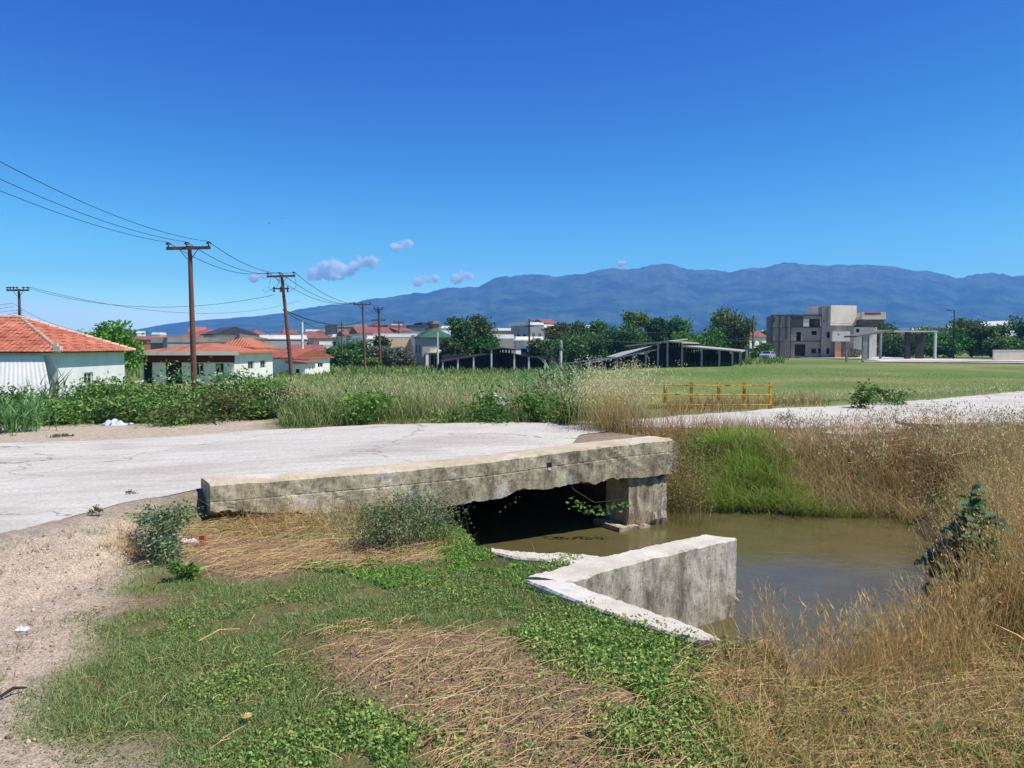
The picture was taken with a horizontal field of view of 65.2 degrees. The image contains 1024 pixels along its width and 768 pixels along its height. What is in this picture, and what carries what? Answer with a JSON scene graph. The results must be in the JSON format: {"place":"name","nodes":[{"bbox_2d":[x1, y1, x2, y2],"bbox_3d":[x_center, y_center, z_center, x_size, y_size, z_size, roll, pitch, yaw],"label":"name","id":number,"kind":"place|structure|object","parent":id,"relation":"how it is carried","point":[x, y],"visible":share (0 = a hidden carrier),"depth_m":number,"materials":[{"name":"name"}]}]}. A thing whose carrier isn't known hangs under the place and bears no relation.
{"place":"outdoors","nodes":[
{"label":"outdoors","id":0,"kind":"place"},
{"bbox_2d":[18,369,662,428],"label":"tall grass","id":1,"kind":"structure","parent":0,"point":[412,406],"depth_m":15.47,"materials":[{"name":"plant"}]},
{"bbox_2d":[0,347,1023,767],"bbox_3d":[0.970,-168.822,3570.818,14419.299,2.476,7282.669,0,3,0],"label":"ground","id":2,"kind":"structure","parent":0,"point":[20,595],"depth_m":5.00,"materials":[{"name":"soil"}]},
{"bbox_2d":[0,384,35,416],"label":"bush","id":3,"kind":"object","parent":2,"relation":"on","point":[2,392],"visible":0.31,"depth_m":17.09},
{"bbox_2d":[0,393,66,434],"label":"reed clump","id":4,"kind":"object","parent":2,"relation":"on","point":[25,415],"visible":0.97,"depth_m":14.83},
{"bbox_2d":[2,377,72,413],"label":"reed clump","id":5,"kind":"object","parent":2,"relation":"on","point":[27,386],"visible":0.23,"depth_m":17.61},
{"bbox_2d":[0,382,90,423],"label":"bush","id":6,"kind":"object","parent":2,"relation":"on","point":[19,392],"visible":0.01,"depth_m":17.60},
{"bbox_2d":[25,365,71,402],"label":"reed clump","id":7,"kind":"object","parent":2,"relation":"on","point":[57,383],"visible":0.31,"depth_m":18.45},
{"bbox_2d":[0,523,126,753],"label":"dirt tufts","id":8,"kind":"object","parent":2,"relation":"on","point":[47,615],"visible":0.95,"depth_m":5.02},
{"bbox_2d":[0,315,135,400],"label":"house","id":9,"kind":"structure","parent":2,"relation":"on","point":[78,358],"depth_m":31.32,"materials":[{"name":"tile"}]},
{"bbox_2d":[9,391,168,426],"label":"bush","id":10,"kind":"object","parent":2,"relation":"on","point":[80,408],"visible":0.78,"depth_m":16.41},
{"bbox_2d":[52,371,148,413],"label":"bush","id":11,"kind":"object","parent":2,"relation":"on","point":[100,382],"visible":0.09,"depth_m":18.27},
{"bbox_2d":[77,319,149,369],"bbox_3d":[-26.132,-1.867,51.870,4.681,4.893,5.710,-1,3,-27],"label":"tree","id":12,"kind":"object","parent":2,"relation":"on","point":[118,333],"visible":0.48,"depth_m":51.48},
{"bbox_2d":[58,377,218,417],"bbox_3d":[-8.286,0.425,18.046,4.439,1.186,2.892,-1,3,-13],"label":"bush","id":13,"kind":"object","parent":2,"relation":"on","point":[102,392],"visible":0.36,"depth_m":17.97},
{"bbox_2d":[129,336,174,350],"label":"house","id":14,"kind":"structure","parent":2,"relation":"on","point":[145,343],"depth_m":151.39,"materials":[{"name":"tile"}]},
{"bbox_2d":[87,390,242,428],"bbox_3d":[-7.113,0.494,17.365,3.004,0.770,3.998,1,3,17],"label":"bush","id":15,"kind":"object","parent":2,"relation":"on","point":[153,402],"visible":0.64,"depth_m":16.49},
{"bbox_2d":[124,494,208,566],"bbox_3d":[-2.870,1.208,6.483,0.756,0.610,0.737,1,3,13],"label":"weed","id":16,"kind":"object","parent":2,"relation":"on","point":[162,544],"visible":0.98,"depth_m":6.39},
{"bbox_2d":[162,559,204,581],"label":"weed","id":17,"kind":"object","parent":2,"relation":"on","point":[185,571],"visible":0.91,"depth_m":5.80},
{"bbox_2d":[165,241,210,387],"bbox_3d":[-19.200,-3.801,47.794,2.720,9.326,0.516,0,3,0],"label":"power pole","id":18,"kind":"object","parent":2,"relation":"on","point":[192,319],"visible":0.96,"depth_m":47.71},
{"bbox_2d":[133,356,258,412],"bbox_3d":[-7.089,0.174,18.921,3.362,1.669,2.433,0,3,-9],"label":"bush","id":19,"kind":"object","parent":2,"relation":"on","point":[219,377],"visible":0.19,"depth_m":18.79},
{"bbox_2d":[162,337,236,362],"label":"house","id":20,"kind":"structure","parent":2,"relation":"on","point":[167,342],"depth_m":111.59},
{"bbox_2d":[131,386,272,425],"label":"bush","id":21,"kind":"object","parent":2,"relation":"on","point":[217,398],"visible":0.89,"depth_m":16.33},
{"bbox_2d":[139,343,279,383],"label":"house","id":22,"kind":"structure","parent":2,"relation":"on","point":[256,361],"depth_m":56.08,"materials":[{"name":"paint"}]},
{"bbox_2d":[200,327,257,337],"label":"house","id":23,"kind":"structure","parent":2,"relation":"on","point":[229,332],"depth_m":118.93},
{"bbox_2d":[200,371,291,416],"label":"bush","id":24,"kind":"object","parent":2,"relation":"on","point":[249,383],"visible":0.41,"depth_m":17.83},
{"bbox_2d":[224,338,275,349],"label":"house","id":25,"kind":"structure","parent":2,"relation":"on","point":[250,343],"depth_m":62.76,"materials":[{"name":"tile"}]},
{"bbox_2d":[79,496,464,557],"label":"dry tufts","id":26,"kind":"object","parent":2,"relation":"on","point":[130,549],"visible":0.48,"depth_m":6.74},
{"bbox_2d":[263,272,295,374],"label":"power pole","id":27,"kind":"object","parent":2,"relation":"on","point":[282,288],"visible":0.93,"depth_m":73.65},
{"bbox_2d":[254,335,307,348],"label":"house","id":28,"kind":"structure","parent":2,"relation":"on","point":[278,341],"depth_m":129.61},
{"bbox_2d":[230,383,334,419],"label":"bush","id":29,"kind":"object","parent":2,"relation":"on","point":[262,407],"visible":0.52,"depth_m":16.86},
{"bbox_2d":[270,349,333,374],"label":"house","id":30,"kind":"structure","parent":2,"relation":"on","point":[320,357],"depth_m":83.18,"materials":[{"name":"paint"}]},
{"bbox_2d":[285,360,318,373],"bbox_3d":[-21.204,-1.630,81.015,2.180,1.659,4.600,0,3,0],"label":"house","id":31,"kind":"structure","parent":2,"relation":"on","point":[305,366],"depth_m":79.08,"materials":[{"name":"paint"}]},
{"bbox_2d":[274,392,347,425],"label":"bush","id":32,"kind":"object","parent":2,"relation":"on","point":[308,402],"visible":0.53,"depth_m":15.25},
{"bbox_2d":[299,331,334,344],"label":"house","id":33,"kind":"structure","parent":2,"relation":"on","point":[312,336],"depth_m":139.34,"materials":[{"name":"tile"}]},
{"bbox_2d":[0,512,639,767],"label":"pebbles","id":34,"kind":"object","parent":2,"relation":"on","point":[345,648],"visible":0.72,"depth_m":4.19,"materials":[{"name":"stone"}]},
{"bbox_2d":[204,471,469,541],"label":"dry reeds","id":35,"kind":"object","parent":2,"relation":"on","point":[293,518],"visible":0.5,"depth_m":7.52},
{"bbox_2d":[323,345,361,366],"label":"tree","id":36,"kind":"object","parent":2,"relation":"on","point":[351,356],"visible":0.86,"depth_m":128.47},
{"bbox_2d":[324,324,367,335],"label":"house","id":37,"kind":"structure","parent":2,"relation":"on","point":[333,329],"depth_m":191.55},
{"bbox_2d":[331,338,383,366],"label":"tree","id":38,"kind":"object","parent":2,"relation":"on","point":[359,345],"visible":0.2,"depth_m":132.38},
{"bbox_2d":[353,302,370,367],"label":"power pole","id":39,"kind":"object","parent":2,"relation":"on","point":[364,350],"visible":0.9,"depth_m":119.65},
{"bbox_2d":[329,388,403,423],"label":"bush","id":40,"kind":"object","parent":2,"relation":"on","point":[366,403],"visible":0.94,"depth_m":14.62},
{"bbox_2d":[348,327,393,337],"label":"house","id":41,"kind":"structure","parent":2,"relation":"on","point":[356,331],"depth_m":162.37,"materials":[{"name":"tile"}]},
{"bbox_2d":[361,357,383,366],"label":"tree","id":42,"kind":"object","parent":2,"relation":"on","point":[371,361],"visible":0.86,"depth_m":125.29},
{"bbox_2d":[361,345,400,367],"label":"tree","id":43,"kind":"object","parent":2,"relation":"on","point":[389,355],"visible":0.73,"depth_m":129.96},
{"bbox_2d":[372,334,416,354],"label":"house","id":44,"kind":"structure","parent":2,"relation":"on","point":[403,340],"depth_m":150.94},
{"bbox_2d":[387,346,418,367],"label":"tree","id":45,"kind":"object","parent":2,"relation":"on","point":[407,358],"visible":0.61,"depth_m":131.54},
{"bbox_2d":[300,482,519,564],"bbox_3d":[-0.843,1.167,6.862,2.026,0.639,1.168,-3,4,-43],"label":"weed","id":46,"kind":"object","parent":2,"relation":"on","point":[375,514],"visible":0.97,"depth_m":6.73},
{"bbox_2d":[398,510,465,544],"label":"weed","id":47,"kind":"object","parent":2,"relation":"on","point":[440,525],"visible":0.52,"depth_m":6.97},
{"bbox_2d":[414,328,451,366],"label":"small building","id":48,"kind":"structure","parent":2,"relation":"on","point":[426,345],"depth_m":140.44,"materials":[{"name":"paint"}]},
{"bbox_2d":[201,432,677,531],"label":"bridge","id":49,"kind":"structure","parent":2,"relation":"on","point":[600,467],"depth_m":9.25,"materials":[{"name":"concrete"}]},
{"bbox_2d":[566,481,631,515],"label":"vine","id":50,"kind":"object","parent":49,"relation":"hanging from","point":[600,509],"visible":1,"depth_m":9.68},
{"bbox_2d":[434,337,466,362],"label":"tree","id":51,"kind":"object","parent":2,"relation":"on","point":[449,346],"visible":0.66,"depth_m":118.90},
{"bbox_2d":[125,355,784,377],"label":"rough ground growth","id":52,"kind":"object","parent":2,"relation":"on","point":[452,371],"visible":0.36,"depth_m":102.38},
{"bbox_2d":[419,384,492,423],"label":"bush","id":53,"kind":"object","parent":2,"relation":"on","point":[472,410],"visible":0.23,"depth_m":14.17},
{"bbox_2d":[443,315,479,354],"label":"tree","id":54,"kind":"object","parent":2,"relation":"on","point":[461,331],"visible":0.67,"depth_m":120.61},
{"bbox_2d":[464,314,497,354],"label":"tree","id":55,"kind":"object","parent":2,"relation":"on","point":[482,325],"visible":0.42,"depth_m":122.98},
{"bbox_2d":[473,334,500,365],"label":"tree","id":56,"kind":"object","parent":2,"relation":"on","point":[488,342],"visible":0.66,"depth_m":120.04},
{"bbox_2d":[461,380,523,425],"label":"bush","id":57,"kind":"object","parent":2,"relation":"on","point":[498,416],"visible":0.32,"depth_m":13.88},
{"bbox_2d":[439,347,556,370],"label":"market shed","id":58,"kind":"structure","parent":2,"relation":"on","point":[519,361],"depth_m":117.43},
{"bbox_2d":[490,334,513,367],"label":"building","id":59,"kind":"structure","parent":2,"relation":"on","point":[506,341],"depth_m":132.86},
{"bbox_2d":[1,510,1023,767],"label":"ground cover","id":60,"kind":"object","parent":2,"relation":"on","point":[655,656],"visible":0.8,"depth_m":3.95,"materials":[{"name":"plant"}]},
{"bbox_2d":[3,494,1023,767],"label":"turf","id":61,"kind":"structure","parent":2,"relation":"on","point":[83,714],"depth_m":4.28,"materials":[{"name":"plant"}]},
{"bbox_2d":[28,504,1023,767],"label":"straw","id":62,"kind":"object","parent":2,"relation":"on","point":[428,556],"visible":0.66,"depth_m":4.01,"materials":[{"name":"plant"}]},
{"bbox_2d":[510,322,543,338],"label":"house","id":63,"kind":"structure","parent":2,"relation":"on","point":[519,329],"depth_m":186.33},
{"bbox_2d":[514,336,548,355],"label":"house","id":64,"kind":"structure","parent":2,"relation":"on","point":[520,344],"depth_m":140.35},
{"bbox_2d":[294,524,768,759],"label":"weeds","id":65,"kind":"object","parent":2,"relation":"on","point":[469,561],"visible":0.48,"depth_m":5.91,"materials":[{"name":"plant"}]},
{"bbox_2d":[508,386,560,422],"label":"bush","id":66,"kind":"object","parent":2,"relation":"on","point":[533,404],"visible":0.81,"depth_m":13.96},
{"bbox_2d":[507,364,568,400],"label":"reed clump","id":67,"kind":"object","parent":2,"relation":"on","point":[525,376],"visible":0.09,"depth_m":17.56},
{"bbox_2d":[525,336,554,365],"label":"tree","id":68,"kind":"object","parent":2,"relation":"on","point":[537,347],"visible":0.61,"depth_m":126.47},
{"bbox_2d":[541,321,573,360],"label":"tree","id":69,"kind":"object","parent":2,"relation":"on","point":[554,330],"visible":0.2,"depth_m":146.79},
{"bbox_2d":[521,357,594,416],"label":"reed clump","id":70,"kind":"object","parent":2,"relation":"on","point":[567,377],"visible":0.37,"depth_m":16.37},
{"bbox_2d":[542,333,595,364],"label":"tree","id":71,"kind":"object","parent":2,"relation":"on","point":[572,349],"visible":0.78,"depth_m":137.60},
{"bbox_2d":[541,390,608,424],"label":"bush","id":72,"kind":"object","parent":2,"relation":"on","point":[566,417],"visible":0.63,"depth_m":13.52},
{"bbox_2d":[570,320,588,358],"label":"tree","id":73,"kind":"object","parent":2,"relation":"on","point":[579,328],"visible":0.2,"depth_m":148.73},
{"bbox_2d":[570,330,615,359],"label":"tree","id":74,"kind":"object","parent":2,"relation":"on","point":[598,349],"visible":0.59,"depth_m":140.27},
{"bbox_2d":[165,365,1023,409],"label":"meadow grass","id":75,"kind":"structure","parent":2,"relation":"on","point":[465,376],"depth_m":62.48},
{"bbox_2d":[587,319,608,335],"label":"tree","id":76,"kind":"object","parent":2,"relation":"on","point":[598,324],"visible":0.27,"depth_m":148.43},
{"bbox_2d":[492,534,736,651],"bbox_3d":[0.890,2.059,5.852,2.124,1.347,2.523,0,3,0],"label":"headwall","id":77,"kind":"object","parent":2,"relation":"on","point":[684,583],"visible":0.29,"depth_m":6.39,"materials":[{"name":"concrete"}]},
{"bbox_2d":[538,355,695,435],"bbox_3d":[1.629,0.126,12.724,2.470,1.269,2.578,0,3,0],"label":"oat clump","id":78,"kind":"object","parent":2,"relation":"on","point":[625,424],"visible":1,"depth_m":12.56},
{"bbox_2d":[600,324,647,355],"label":"tree","id":79,"kind":"object","parent":2,"relation":"on","point":[627,334],"visible":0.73,"depth_m":141.40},
{"bbox_2d":[558,350,691,369],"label":"market shed","id":80,"kind":"structure","parent":2,"relation":"on","point":[596,364],"depth_m":107.02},
{"bbox_2d":[620,309,651,348],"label":"tree","id":81,"kind":"object","parent":2,"relation":"on","point":[634,319],"visible":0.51,"depth_m":150.01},
{"bbox_2d":[643,317,668,353],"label":"tree","id":82,"kind":"object","parent":2,"relation":"on","point":[655,326],"visible":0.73,"depth_m":149.18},
{"bbox_2d":[584,339,745,368],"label":"market shed","id":83,"kind":"structure","parent":2,"relation":"on","point":[669,354],"depth_m":106.17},
{"bbox_2d":[659,315,695,339],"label":"tree","id":84,"kind":"object","parent":2,"relation":"on","point":[675,324],"visible":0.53,"depth_m":149.61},
{"bbox_2d":[652,330,716,360],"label":"tree","id":85,"kind":"object","parent":2,"relation":"on","point":[680,334],"visible":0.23,"depth_m":135.91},
{"bbox_2d":[658,427,745,529],"bbox_3d":[2.375,1.550,10.970,1.752,1.892,2.219,0,3,0],"label":"dry weed clump","id":86,"kind":"object","parent":2,"relation":"on","point":[688,492],"visible":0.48,"depth_m":11.05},
{"bbox_2d":[635,382,772,408],"bbox_3d":[4.655,0.426,19.655,3.462,0.948,0.116,0,3,0],"label":"railing","id":87,"kind":"object","parent":2,"relation":"on","point":[744,394],"visible":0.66,"depth_m":19.61,"materials":[{"name":"metal"}]},
{"bbox_2d":[691,327,731,353],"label":"tree","id":88,"kind":"object","parent":2,"relation":"on","point":[717,336],"visible":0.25,"depth_m":140.82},
{"bbox_2d":[702,306,758,353],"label":"tree","id":89,"kind":"object","parent":2,"relation":"on","point":[716,319],"visible":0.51,"depth_m":147.38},
{"bbox_2d":[642,390,833,414],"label":"dry verge","id":90,"kind":"structure","parent":2,"relation":"on","point":[785,401],"depth_m":20.77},
{"bbox_2d":[719,314,760,353],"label":"tree","id":91,"kind":"object","parent":2,"relation":"on","point":[747,330],"visible":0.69,"depth_m":146.24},
{"bbox_2d":[739,330,765,355],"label":"house","id":92,"kind":"structure","parent":2,"relation":"on","point":[761,337],"depth_m":191.91,"materials":[{"name":"paint"}]},
{"bbox_2d":[749,342,775,358],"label":"tree","id":93,"kind":"object","parent":2,"relation":"on","point":[759,349],"visible":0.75,"depth_m":139.14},
{"bbox_2d":[669,419,946,524],"bbox_3d":[4.162,1.198,11.914,4.393,1.344,3.015,1,3,18],"label":"sedge","id":94,"kind":"object","parent":2,"relation":"on","point":[787,496],"visible":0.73,"depth_m":11.60,"materials":[{"name":"plant"}]},
{"bbox_2d":[617,397,1023,511],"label":"dry thatch","id":95,"kind":"object","parent":2,"relation":"on","point":[908,432],"visible":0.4,"depth_m":12.27,"materials":[{"name":"plant"}]},
{"bbox_2d":[821,423,910,440],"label":"broken slab","id":96,"kind":"structure","parent":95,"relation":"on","point":[858,426],"depth_m":13.37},
{"bbox_2d":[766,305,885,357],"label":"derelict building","id":97,"kind":"structure","parent":2,"relation":"on","point":[815,337],"depth_m":148.72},
{"bbox_2d":[650,530,1023,767],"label":"barley grass","id":98,"kind":"structure","parent":2,"relation":"on","point":[934,619],"depth_m":4.00,"materials":[{"name":"plant"}]},
{"bbox_2d":[673,381,1023,404],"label":"field stalks","id":99,"kind":"object","parent":2,"relation":"on","point":[840,397],"visible":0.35,"depth_m":27.52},
{"bbox_2d":[847,377,879,408],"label":"weed","id":100,"kind":"object","parent":2,"relation":"on","point":[867,398],"visible":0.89,"depth_m":20.03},
{"bbox_2d":[876,321,904,355],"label":"tree","id":101,"kind":"object","parent":2,"relation":"on","point":[883,326],"visible":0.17,"depth_m":155.93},
{"bbox_2d":[758,386,1023,514],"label":"oat clump","id":102,"kind":"object","parent":2,"relation":"on","point":[880,419],"visible":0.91,"depth_m":10.66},
{"bbox_2d":[866,385,915,405],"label":"weed","id":103,"kind":"object","parent":2,"relation":"on","point":[882,392],"visible":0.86,"depth_m":21.43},
{"bbox_2d":[876,333,929,357],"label":"tree","id":104,"kind":"object","parent":2,"relation":"on","point":[892,347],"visible":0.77,"depth_m":148.25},
{"bbox_2d":[903,325,941,355],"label":"tree","id":105,"kind":"object","parent":2,"relation":"on","point":[928,328],"visible":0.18,"depth_m":154.37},
{"bbox_2d":[826,357,1023,360],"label":"yard","id":106,"kind":"structure","parent":2,"relation":"on","point":[887,358],"depth_m":122.42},
{"bbox_2d":[844,330,937,358],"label":"shelter","id":107,"kind":"object","parent":106,"relation":"on","point":[867,341],"visible":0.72,"depth_m":128.26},
{"bbox_2d":[895,415,983,432],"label":"broken slab","id":108,"kind":"structure","parent":2,"relation":"on","point":[933,419],"depth_m":14.74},
{"bbox_2d":[924,323,978,357],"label":"tree","id":109,"kind":"object","parent":2,"relation":"on","point":[961,343],"visible":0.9,"depth_m":148.32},
{"bbox_2d":[914,482,1023,623],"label":"wild lettuce","id":110,"kind":"object","parent":2,"relation":"on","point":[977,502],"visible":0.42,"depth_m":5.19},
{"bbox_2d":[945,316,995,356],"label":"tree","id":111,"kind":"object","parent":2,"relation":"on","point":[974,325],"visible":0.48,"depth_m":150.45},
{"bbox_2d":[967,323,1013,357],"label":"tree","id":112,"kind":"object","parent":2,"relation":"on","point":[993,331],"visible":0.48,"depth_m":146.84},
{"bbox_2d":[982,335,1023,353],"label":"tree","id":113,"kind":"object","parent":2,"relation":"on","point":[1003,343],"visible":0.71,"depth_m":134.36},
{"bbox_2d":[992,350,1023,359],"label":"wall","id":114,"kind":"structure","parent":2,"relation":"on","point":[1008,354],"depth_m":121.93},
{"bbox_2d":[1004,315,1023,340],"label":"tree","id":115,"kind":"object","parent":2,"relation":"on","point":[1018,329],"visible":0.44,"depth_m":145.79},
{"bbox_2d":[0,391,1023,532],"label":"road","id":116,"kind":"structure","parent":0,"point":[65,479],"depth_m":10.75,"materials":[{"name":"concrete"}]},
{"bbox_2d":[0,0,1023,334],"label":"sky","id":117,"kind":"structure","parent":0,"point":[399,147],"materials":[{"name":"blue"}]},
{"bbox_2d":[39,262,1023,344],"bbox_3d":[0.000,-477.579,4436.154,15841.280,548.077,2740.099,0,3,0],"label":"mountains","id":118,"kind":"structure","parent":0,"point":[909,298],"depth_m":4626.95,"materials":[{"name":"stone"}]},
{"bbox_2d":[447,493,942,683],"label":"water","id":119,"kind":"structure","parent":0,"point":[833,559],"depth_m":9.28,"materials":[{"name":"liquid"}]},
{"bbox_2d":[888,404,1023,644],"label":"golden grass","id":120,"kind":"structure","parent":0,"point":[1012,453],"depth_m":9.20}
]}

